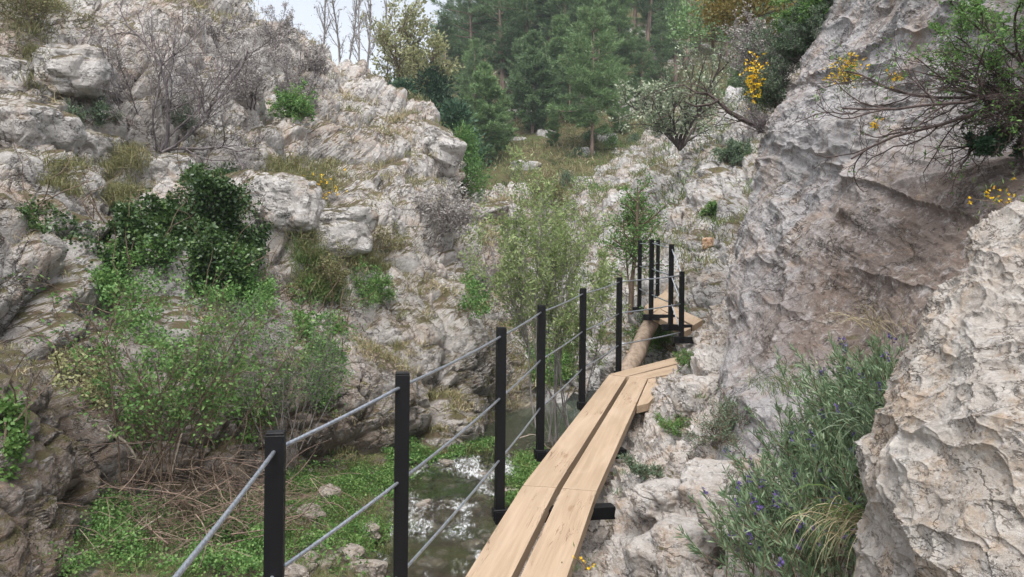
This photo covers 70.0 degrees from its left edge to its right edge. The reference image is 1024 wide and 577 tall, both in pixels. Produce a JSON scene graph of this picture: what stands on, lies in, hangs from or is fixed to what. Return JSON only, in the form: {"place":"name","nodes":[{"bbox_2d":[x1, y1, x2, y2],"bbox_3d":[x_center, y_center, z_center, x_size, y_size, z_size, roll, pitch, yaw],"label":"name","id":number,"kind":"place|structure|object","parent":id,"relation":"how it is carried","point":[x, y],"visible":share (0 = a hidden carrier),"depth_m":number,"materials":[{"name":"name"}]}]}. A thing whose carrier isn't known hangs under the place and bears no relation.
{"place":"outdoors","nodes":[
{"label":"outdoors","id":0,"kind":"place"},
{"bbox_2d":[0,0,554,576],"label":"rock face","id":1,"kind":"object","parent":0,"point":[54,480],"visible":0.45,"depth_m":10.33},
{"bbox_2d":[0,54,32,94],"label":"boulder","id":2,"kind":"object","parent":1,"relation":"on","point":[9,66],"visible":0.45,"depth_m":10.69,"materials":[{"name":"stone"}]},
{"bbox_2d":[0,347,65,486],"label":"ivy","id":3,"kind":"object","parent":1,"relation":"on","point":[15,425],"visible":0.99,"depth_m":5.48,"materials":[{"name":"green plant"}]},
{"bbox_2d":[0,0,79,93],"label":"grass patch","id":4,"kind":"object","parent":1,"relation":"on","point":[31,48],"visible":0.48,"depth_m":11.02,"materials":[{"name":"green plant"}]},
{"bbox_2d":[0,97,87,153],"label":"boulder","id":5,"kind":"object","parent":1,"relation":"on","point":[26,124],"visible":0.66,"depth_m":9.68,"materials":[{"name":"stone"}]},
{"bbox_2d":[0,0,101,41],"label":"rock shrub","id":6,"kind":"object","parent":1,"relation":"on","point":[30,11],"visible":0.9,"depth_m":11.25,"materials":[{"name":"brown plant"}]},
{"bbox_2d":[3,299,119,413],"bbox_3d":[-4.253,0.613,7.013,1.413,1.150,1.148,1,0,12],"label":"bramble","id":7,"kind":"object","parent":1,"relation":"on","point":[58,355],"visible":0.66,"depth_m":6.95,"materials":[{"name":"green plant"}]},
{"bbox_2d":[30,147,100,200],"bbox_3d":[-6.021,-1.537,9.755,1.050,1.098,3.496,1,0,-26],"label":"grass patch","id":8,"kind":"object","parent":1,"relation":"on","point":[56,181],"visible":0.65,"depth_m":8.93,"materials":[{"name":"plant"}]},
{"bbox_2d":[31,43,119,105],"bbox_3d":[-6.868,-3.296,11.520,1.152,0.969,1.481,1,-1,-16],"label":"boulder","id":9,"kind":"object","parent":1,"relation":"on","point":[75,70],"visible":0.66,"depth_m":10.99,"materials":[{"name":"stone"}]},
{"bbox_2d":[62,93,124,127],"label":"rock shrub","id":10,"kind":"object","parent":1,"relation":"on","point":[98,113],"visible":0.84,"depth_m":11.22,"materials":[{"name":"green plant"}]},
{"bbox_2d":[11,136,192,288],"bbox_3d":[-5.125,-0.748,9.144,1.720,1.686,3.330,1,0,-31],"label":"ivy","id":11,"kind":"object","parent":1,"relation":"on","point":[32,223],"visible":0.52,"depth_m":8.15,"materials":[{"name":"green plant"}]},
{"bbox_2d":[79,129,125,164],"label":"boulder","id":12,"kind":"object","parent":1,"relation":"on","point":[96,144],"visible":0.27,"depth_m":10.95,"materials":[{"name":"stone"}]},
{"bbox_2d":[89,136,159,214],"bbox_3d":[-5.743,-1.693,10.634,1.270,1.526,3.745,1,0,-23],"label":"grass patch","id":13,"kind":"object","parent":1,"relation":"on","point":[121,192],"visible":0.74,"depth_m":10.90,"materials":[{"name":"green plant"}]},
{"bbox_2d":[0,264,319,486],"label":"leafy shrub","id":14,"kind":"object","parent":1,"relation":"on","point":[171,370],"visible":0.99,"depth_m":6.47,"materials":[{"name":"green plant"}]},
{"bbox_2d":[148,152,195,180],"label":"boulder","id":15,"kind":"object","parent":1,"relation":"on","point":[167,168],"visible":0.34,"depth_m":11.84,"materials":[{"name":"stone"}]},
{"bbox_2d":[64,0,288,170],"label":"bare shrub","id":16,"kind":"object","parent":1,"relation":"on","point":[203,119],"visible":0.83,"depth_m":12.01,"materials":[{"name":"grey plant"}]},
{"bbox_2d":[76,197,283,375],"bbox_3d":[-3.865,-0.070,8.634,2.430,1.979,3.109,1,0,0],"label":"bramble","id":17,"kind":"object","parent":1,"relation":"on","point":[250,287],"visible":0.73,"depth_m":8.08,"materials":[{"name":"green plant"}]},
{"bbox_2d":[106,131,275,301],"bbox_3d":[-4.312,-0.963,10.320,1.901,2.289,4.584,1,0,-18],"label":"ivy","id":18,"kind":"object","parent":1,"relation":"on","point":[225,198],"visible":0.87,"depth_m":8.90,"materials":[{"name":"green plant"}]},
{"bbox_2d":[90,330,312,454],"bbox_3d":[-3.165,1.089,7.643,2.335,1.266,0.942,1,0,-43],"label":"ivy","id":19,"kind":"object","parent":1,"relation":"attached to","point":[249,436],"visible":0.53,"depth_m":7.69,"materials":[{"name":"plant"}]},
{"bbox_2d":[197,8,256,49],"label":"bare shrub","id":20,"kind":"object","parent":1,"relation":"on","point":[217,31],"visible":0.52,"depth_m":18.31,"materials":[{"name":"grey plant"}]},
{"bbox_2d":[217,37,272,109],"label":"bare shrub","id":21,"kind":"object","parent":1,"relation":"on","point":[258,95],"visible":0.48,"depth_m":14.41,"materials":[{"name":"grey plant"}]},
{"bbox_2d":[0,0,552,497],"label":"ledge grass","id":22,"kind":"structure","parent":1,"relation":"on","point":[360,342],"depth_m":13.03,"materials":[{"name":"green plant"}]},
{"bbox_2d":[187,288,366,449],"bbox_3d":[-2.568,0.895,7.859,1.895,1.916,1.399,1,0,-31],"label":"leafy shrub","id":23,"kind":"object","parent":1,"relation":"on","point":[276,387],"visible":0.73,"depth_m":7.92,"materials":[{"name":"green plant"}]},
{"bbox_2d":[245,0,311,55],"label":"bare shrub","id":24,"kind":"object","parent":1,"relation":"on","point":[287,22],"visible":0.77,"depth_m":19.09,"materials":[{"name":"grey plant"}]},
{"bbox_2d":[250,172,326,232],"bbox_3d":[-3.322,-1.230,10.977,1.054,0.965,1.263,0,-4,-2],"label":"boulder","id":25,"kind":"object","parent":1,"relation":"on","point":[297,201],"visible":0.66,"depth_m":10.45,"materials":[{"name":"stone"}]},
{"bbox_2d":[265,78,320,122],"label":"rock shrub","id":26,"kind":"object","parent":1,"relation":"on","point":[295,107],"visible":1,"depth_m":17.13,"materials":[{"name":"green plant"}]},
{"bbox_2d":[264,27,334,109],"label":"bare shrub","id":27,"kind":"object","parent":1,"relation":"on","point":[280,84],"visible":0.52,"depth_m":18.56,"materials":[{"name":"grey plant"}]},
{"bbox_2d":[251,147,353,193],"bbox_3d":[-4.202,-2.378,14.453,2.501,1.873,7.660,1,0,-15],"label":"grass patch","id":28,"kind":"object","parent":1,"relation":"on","point":[277,164],"visible":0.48,"depth_m":14.45,"materials":[{"name":"green plant"}]},
{"bbox_2d":[280,198,341,296],"bbox_3d":[-3.579,-0.900,13.125,1.437,2.366,6.579,1,0,-15],"label":"grass patch","id":29,"kind":"object","parent":1,"relation":"on","point":[314,234],"visible":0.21,"depth_m":10.48,"materials":[{"name":"green plant"}]},
{"bbox_2d":[276,230,356,307],"bbox_3d":[-3.126,-0.351,11.357,1.334,1.326,3.135,1,0,-18],"label":"grass patch","id":30,"kind":"object","parent":1,"relation":"on","point":[322,292],"visible":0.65,"depth_m":10.39,"materials":[{"name":"green plant"}]},
{"bbox_2d":[301,35,336,78],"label":"bare shrub","id":31,"kind":"object","parent":1,"relation":"on","point":[318,63],"visible":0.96,"depth_m":24.22,"materials":[{"name":"grey plant"}]},
{"bbox_2d":[282,241,356,303],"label":"rock shrub","id":32,"kind":"object","parent":1,"relation":"on","point":[336,271],"visible":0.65,"depth_m":10.32,"materials":[{"name":"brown plant"}]},
{"bbox_2d":[267,238,375,408],"bbox_3d":[-2.504,0.415,9.529,1.404,2.209,2.577,1,0,-15],"label":"ivy","id":33,"kind":"object","parent":1,"relation":"attached to","point":[308,322],"visible":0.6,"depth_m":9.54,"materials":[{"name":"green plant"}]},
{"bbox_2d":[307,205,378,257],"bbox_3d":[-2.769,-0.834,11.253,1.331,0.869,1.049,-5,2,-32],"label":"boulder","id":34,"kind":"object","parent":1,"relation":"on","point":[351,226],"visible":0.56,"depth_m":10.91,"materials":[{"name":"stone"}]},
{"bbox_2d":[339,227,401,271],"bbox_3d":[-2.505,-0.668,13.141,1.577,1.241,4.992,1,0,0],"label":"grass patch","id":35,"kind":"object","parent":1,"relation":"on","point":[368,258],"visible":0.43,"depth_m":11.86,"materials":[{"name":"green plant"}]},
{"bbox_2d":[349,255,397,313],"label":"rock shrub","id":36,"kind":"object","parent":1,"relation":"on","point":[378,285],"visible":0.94,"depth_m":10.85,"materials":[{"name":"green plant"}]},
{"bbox_2d":[358,186,424,253],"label":"rock shrub","id":37,"kind":"object","parent":1,"relation":"on","point":[399,240],"visible":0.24,"depth_m":12.31,"materials":[{"name":"brown plant"}]},
{"bbox_2d":[414,119,466,176],"bbox_3d":[-2.651,-4.619,24.107,1.724,1.654,2.337,21,10,-26],"label":"boulder","id":38,"kind":"object","parent":1,"relation":"on","point":[447,144],"visible":0.68,"depth_m":23.20,"materials":[{"name":"stone"}]},
{"bbox_2d":[413,175,488,236],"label":"rock shrub","id":39,"kind":"object","parent":1,"relation":"on","point":[453,215],"visible":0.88,"depth_m":16.18,"materials":[{"name":"grey plant"}]},
{"bbox_2d":[437,93,495,180],"bbox_3d":[-2.344,-5.666,28.933,3.260,4.012,3.262,1,0,-35],"label":"evergreen tree","id":40,"kind":"object","parent":1,"relation":"on","point":[455,113],"visible":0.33,"depth_m":28.66,"materials":[{"name":"green plant"}]},
{"bbox_2d":[447,244,493,318],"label":"ivy","id":41,"kind":"object","parent":1,"relation":"attached to","point":[475,293],"visible":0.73,"depth_m":13.41,"materials":[{"name":"green plant"}]},
{"bbox_2d":[447,117,498,202],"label":"ivy","id":42,"kind":"object","parent":1,"relation":"on","point":[471,149],"visible":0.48,"depth_m":25.28,"materials":[{"name":"green plant"}]},
{"bbox_2d":[62,416,595,576],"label":"valley floor","id":43,"kind":"structure","parent":0,"point":[93,573],"depth_m":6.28,"materials":[{"name":"green plant"}]},
{"bbox_2d":[37,480,263,576],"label":"bank plants","id":44,"kind":"object","parent":43,"relation":"on","point":[235,557],"visible":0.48,"depth_m":6.07,"materials":[{"name":"green plant"}]},
{"bbox_2d":[11,403,360,573],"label":"dead branches","id":45,"kind":"object","parent":43,"relation":"on","point":[189,504],"visible":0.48,"depth_m":6.48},
{"bbox_2d":[79,446,360,575],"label":"dead grass","id":46,"kind":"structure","parent":43,"relation":"on","point":[196,509],"depth_m":6.52,"materials":[{"name":"plant"}]},
{"bbox_2d":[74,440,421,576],"bbox_3d":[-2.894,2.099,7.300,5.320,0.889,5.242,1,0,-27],"label":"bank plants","id":47,"kind":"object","parent":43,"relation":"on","point":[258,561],"visible":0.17,"depth_m":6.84,"materials":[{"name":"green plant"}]},
{"bbox_2d":[262,454,412,574],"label":"bank plants","id":48,"kind":"object","parent":43,"relation":"on","point":[360,482],"visible":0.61,"depth_m":7.43,"materials":[{"name":"green plant"}]},
{"bbox_2d":[348,559,387,576],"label":"stream stone","id":49,"kind":"object","parent":43,"relation":"on","point":[375,567],"visible":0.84,"depth_m":6.28,"materials":[{"name":"grey stone"}]},
{"bbox_2d":[381,433,494,469],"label":"bank plants","id":50,"kind":"object","parent":43,"relation":"on","point":[420,458],"visible":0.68,"depth_m":9.96,"materials":[{"name":"green plant"}]},
{"bbox_2d":[469,442,546,506],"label":"bank plants","id":51,"kind":"object","parent":43,"relation":"on","point":[522,476],"visible":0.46,"depth_m":9.21,"materials":[{"name":"green plant"}]},
{"bbox_2d":[457,143,630,444],"bbox_3d":[0.748,0.185,10.889,2.557,4.603,2.916,1,0,-31],"label":"willow bush","id":52,"kind":"object","parent":43,"relation":"on","point":[554,264],"visible":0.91,"depth_m":10.71,"materials":[{"name":"green plant"}]},
{"bbox_2d":[524,340,578,390],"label":"pool plants","id":53,"kind":"object","parent":43,"relation":"on","point":[566,355],"visible":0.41,"depth_m":15.17,"materials":[{"name":"green plant"}]},
{"bbox_2d":[247,0,474,84],"label":"sky","id":54,"kind":"structure","parent":0,"point":[303,10],"materials":[{"name":"white"}]},
{"bbox_2d":[371,390,598,576],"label":"stream water","id":55,"kind":"structure","parent":0,"point":[456,545],"depth_m":8.27,"materials":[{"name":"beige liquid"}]},
{"bbox_2d":[446,0,810,198],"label":"hillside","id":56,"kind":"structure","parent":0,"point":[500,176],"depth_m":40.85,"materials":[{"name":"green plant"}]},
{"bbox_2d":[355,0,464,94],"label":"broadleaf tree","id":57,"kind":"object","parent":56,"relation":"on","point":[412,60],"visible":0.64,"depth_m":31.47,"materials":[{"name":"green plant"}]},
{"bbox_2d":[411,60,480,146],"bbox_3d":[-3.403,-7.226,30.896,4.233,4.787,4.543,1,0,0],"label":"evergreen tree","id":58,"kind":"object","parent":56,"relation":"on","point":[436,90],"visible":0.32,"depth_m":30.55,"materials":[{"name":"green plant"}]},
{"bbox_2d":[427,11,470,95],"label":"pine tree","id":59,"kind":"object","parent":56,"relation":"on","point":[440,27],"visible":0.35,"depth_m":50.32,"materials":[{"name":"green plant"}]},
{"bbox_2d":[429,0,511,63],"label":"pine tree","id":60,"kind":"object","parent":56,"relation":"on","point":[470,26],"visible":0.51,"depth_m":51.35,"materials":[{"name":"green plant"}]},
{"bbox_2d":[464,60,514,165],"bbox_3d":[-1.212,-8.985,37.847,2.721,5.662,2.851,1,0,-32],"label":"pine tree","id":61,"kind":"object","parent":56,"relation":"on","point":[493,117],"visible":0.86,"depth_m":37.53,"materials":[{"name":"green plant"}]},
{"bbox_2d":[467,0,532,93],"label":"pine tree","id":62,"kind":"object","parent":56,"relation":"on","point":[502,45],"visible":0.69,"depth_m":49.87,"materials":[{"name":"green plant"}]},
{"bbox_2d":[485,0,552,78],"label":"pine tree","id":63,"kind":"object","parent":56,"relation":"on","point":[525,24],"visible":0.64,"depth_m":48.50,"materials":[{"name":"green plant"}]},
{"bbox_2d":[506,28,561,133],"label":"pine tree","id":64,"kind":"object","parent":56,"relation":"on","point":[535,68],"visible":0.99,"depth_m":41.58,"materials":[{"name":"green plant"}]},
{"bbox_2d":[537,13,577,113],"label":"pine tree","id":65,"kind":"object","parent":56,"relation":"on","point":[556,47],"visible":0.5,"depth_m":45.52,"materials":[{"name":"green plant"}]},
{"bbox_2d":[539,0,591,64],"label":"pine tree","id":66,"kind":"object","parent":56,"relation":"on","point":[554,4],"visible":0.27,"depth_m":47.22,"materials":[{"name":"green plant"}]},
{"bbox_2d":[546,4,629,156],"bbox_3d":[4.055,-10.735,38.468,4.778,8.128,4.462,1,0,0],"label":"pine tree","id":67,"kind":"object","parent":56,"relation":"on","point":[585,77],"visible":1,"depth_m":37.70,"materials":[{"name":"green plant"}]},
{"bbox_2d":[592,0,652,91],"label":"pine tree","id":68,"kind":"object","parent":56,"relation":"on","point":[618,14],"visible":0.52,"depth_m":49.40,"materials":[{"name":"green plant"}]},
{"bbox_2d":[627,31,658,115],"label":"pine tree","id":69,"kind":"object","parent":56,"relation":"on","point":[640,43],"visible":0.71,"depth_m":44.75,"materials":[{"name":"green plant"}]},
{"bbox_2d":[643,10,677,93],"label":"pine tree","id":70,"kind":"object","parent":56,"relation":"on","point":[663,52],"visible":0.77,"depth_m":47.71,"materials":[{"name":"green plant"}]},
{"bbox_2d":[650,0,700,82],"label":"pine tree","id":71,"kind":"object","parent":56,"relation":"on","point":[673,44],"visible":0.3,"depth_m":51.40,"materials":[{"name":"green plant"}]},
{"bbox_2d":[524,68,799,402],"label":"rocky slope","id":72,"kind":"structure","parent":0,"point":[705,286],"depth_m":18.53,"materials":[{"name":"stone"}]},
{"bbox_2d":[592,170,675,314],"bbox_3d":[2.180,-0.823,13.281,1.424,2.595,1.498,1,0,0],"label":"young tree","id":73,"kind":"object","parent":72,"relation":"on","point":[634,206],"visible":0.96,"depth_m":13.10,"materials":[{"name":"green plant"}]},
{"bbox_2d":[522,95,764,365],"bbox_3d":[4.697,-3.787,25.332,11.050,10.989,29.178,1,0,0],"label":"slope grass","id":74,"kind":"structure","parent":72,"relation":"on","point":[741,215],"depth_m":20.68,"materials":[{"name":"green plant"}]},
{"bbox_2d":[618,265,680,395],"bbox_3d":[2.511,0.422,12.215,0.394,1.924,6.394,1,0,20],"label":"fallen log","id":75,"kind":"object","parent":72,"relation":"on","point":[634,357],"visible":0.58,"depth_m":10.04,"materials":[{"name":"brown wood"}]},
{"bbox_2d":[606,26,739,150],"bbox_3d":[5.058,-6.420,23.596,4.104,3.782,3.883,1,0,0],"label":"silvery tree","id":76,"kind":"object","parent":72,"relation":"on","point":[663,106],"visible":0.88,"depth_m":23.34,"materials":[{"name":"green plant"}]},
{"bbox_2d":[661,0,758,57],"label":"green tree","id":77,"kind":"object","parent":72,"relation":"on","point":[680,26],"visible":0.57,"depth_m":20.01,"materials":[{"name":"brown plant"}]},
{"bbox_2d":[708,137,753,165],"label":"rock shrub","id":78,"kind":"object","parent":72,"relation":"on","point":[731,153],"visible":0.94,"depth_m":18.95,"materials":[{"name":"green plant"}]},
{"bbox_2d":[689,0,798,40],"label":"oak tree","id":79,"kind":"object","parent":72,"relation":"on","point":[722,9],"visible":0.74,"depth_m":12.96,"materials":[{"name":"brown plant"}]},
{"bbox_2d":[519,243,864,576],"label":"rocky bank","id":80,"kind":"structure","parent":0,"point":[647,440],"depth_m":4.55,"materials":[{"name":"grey stone"}]},
{"bbox_2d":[466,356,679,576],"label":"boardwalk","id":81,"kind":"structure","parent":80,"relation":"on","point":[577,460],"depth_m":4.34,"materials":[{"name":"beige wood"}]},
{"bbox_2d":[172,277,622,576],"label":"cable railing","id":82,"kind":"object","parent":81,"relation":"attached to","point":[273,466],"visible":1,"depth_m":2.70,"materials":[{"name":"black metal"}]},
{"bbox_2d":[622,531,658,576],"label":"bank boulder","id":83,"kind":"object","parent":80,"relation":"on","point":[639,555],"visible":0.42,"depth_m":3.29,"materials":[{"name":"grey stone"}]},
{"bbox_2d":[619,451,664,480],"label":"cushion plant","id":84,"kind":"object","parent":80,"relation":"on","point":[643,470],"visible":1,"depth_m":4.19,"materials":[{"name":"green plant"}]},
{"bbox_2d":[630,477,681,521],"bbox_3d":[0.796,1.103,3.797,0.337,0.210,0.270,4,-3,-32],"label":"bank boulder","id":85,"kind":"object","parent":80,"relation":"on","point":[652,500],"visible":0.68,"depth_m":3.71,"materials":[{"name":"grey stone"}]},
{"bbox_2d":[632,291,702,343],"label":"boardwalk","id":86,"kind":"structure","parent":80,"relation":"on","point":[692,323],"depth_m":9.88,"materials":[{"name":"beige wood"}]},
{"bbox_2d":[622,239,684,344],"bbox_3d":[2.289,-0.120,11.267,0.731,1.555,6.672,1,0,13],"label":"cable railing","id":87,"kind":"object","parent":86,"relation":"attached to","point":[671,284],"visible":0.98,"depth_m":9.35,"materials":[{"name":"black metal"}]},
{"bbox_2d":[650,513,726,573],"bbox_3d":[0.843,1.218,3.412,0.346,0.283,0.496,-1,-8,23],"label":"bank boulder","id":88,"kind":"object","parent":80,"relation":"on","point":[672,550],"visible":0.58,"depth_m":3.24,"materials":[{"name":"grey stone"}]},
{"bbox_2d":[670,374,719,417],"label":"bank boulder","id":89,"kind":"object","parent":80,"relation":"on","point":[684,400],"visible":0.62,"depth_m":4.89,"materials":[{"name":"grey stone"}]},
{"bbox_2d":[677,457,739,506],"bbox_3d":[1.012,1.015,3.742,0.306,0.201,0.433,2,12,25],"label":"bank boulder","id":90,"kind":"object","parent":80,"relation":"on","point":[697,473],"visible":0.58,"depth_m":3.67,"materials":[{"name":"grey stone"}]},
{"bbox_2d":[673,382,755,457],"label":"shrub","id":91,"kind":"object","parent":80,"relation":"on","point":[726,415],"visible":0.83,"depth_m":4.22,"materials":[{"name":"green plant"}]},
{"bbox_2d":[692,492,777,547],"bbox_3d":[1.029,0.987,3.090,0.352,0.225,0.434,17,-14,-38],"label":"bank boulder","id":92,"kind":"object","parent":80,"relation":"on","point":[703,517],"visible":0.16,"depth_m":3.08,"materials":[{"name":"grey stone"}]},
{"bbox_2d":[674,330,907,576],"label":"flowering shrub","id":93,"kind":"object","parent":80,"relation":"on","point":[804,465],"visible":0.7,"depth_m":2.50,"materials":[{"name":"green plant"}]},
{"bbox_2d":[767,484,864,563],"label":"grass tuft","id":94,"kind":"object","parent":80,"relation":"on","point":[847,507],"visible":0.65,"depth_m":2.02,"materials":[{"name":"green plant"}]},
{"bbox_2d":[777,466,864,576],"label":"grass tuft","id":95,"kind":"object","parent":80,"relation":"on","point":[852,515],"visible":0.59,"depth_m":1.96,"materials":[{"name":"green plant"}]},
{"bbox_2d":[853,200,1023,576],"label":"boulder","id":96,"kind":"object","parent":80,"relation":"on","point":[939,455],"visible":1,"depth_m":1.58,"materials":[{"name":"grey stone"}]},
{"bbox_2d":[785,395,874,455],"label":"grass tuft","id":97,"kind":"object","parent":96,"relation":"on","point":[865,426],"visible":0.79,"depth_m":2.28,"materials":[{"name":"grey plant"}]},
{"bbox_2d":[715,0,1023,483],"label":"rock face","id":98,"kind":"object","parent":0,"point":[811,245],"visible":0.52,"depth_m":4.67},
{"bbox_2d":[632,49,756,132],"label":"bent branch","id":99,"kind":"object","parent":98,"relation":"attached to","point":[725,107],"visible":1,"depth_m":9.72,"materials":[{"name":"brown plant"}]},
{"bbox_2d":[717,0,798,83],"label":"shrub","id":100,"kind":"object","parent":98,"relation":"attached to","point":[744,54],"visible":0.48,"depth_m":9.40,"materials":[{"name":"green plant"}]},
{"bbox_2d":[731,54,795,119],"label":"shrub","id":101,"kind":"object","parent":98,"relation":"on","point":[774,90],"visible":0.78,"depth_m":8.40,"materials":[{"name":"green plant"}]},
{"bbox_2d":[741,0,832,88],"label":"shrub","id":102,"kind":"object","parent":98,"relation":"on","point":[796,44],"visible":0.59,"depth_m":8.17,"materials":[{"name":"green plant"}]},
{"bbox_2d":[768,0,830,35],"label":"shrub","id":103,"kind":"object","parent":98,"relation":"on","point":[786,14],"visible":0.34,"depth_m":8.26,"materials":[{"name":"green plant"}]},
{"bbox_2d":[811,274,929,339],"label":"grass tuft","id":104,"kind":"object","parent":98,"relation":"on","point":[873,322],"visible":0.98,"depth_m":3.19,"materials":[{"name":"brown plant"}]},
{"bbox_2d":[793,0,1023,200],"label":"hanging bush","id":105,"kind":"object","parent":98,"relation":"on","point":[1002,96],"visible":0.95,"depth_m":3.69,"materials":[{"name":"green plant"}]},
{"bbox_2d":[963,125,1023,157],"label":"rock fern","id":106,"kind":"object","parent":98,"relation":"on","point":[981,144],"visible":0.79,"depth_m":3.71,"materials":[{"name":"green plant"}]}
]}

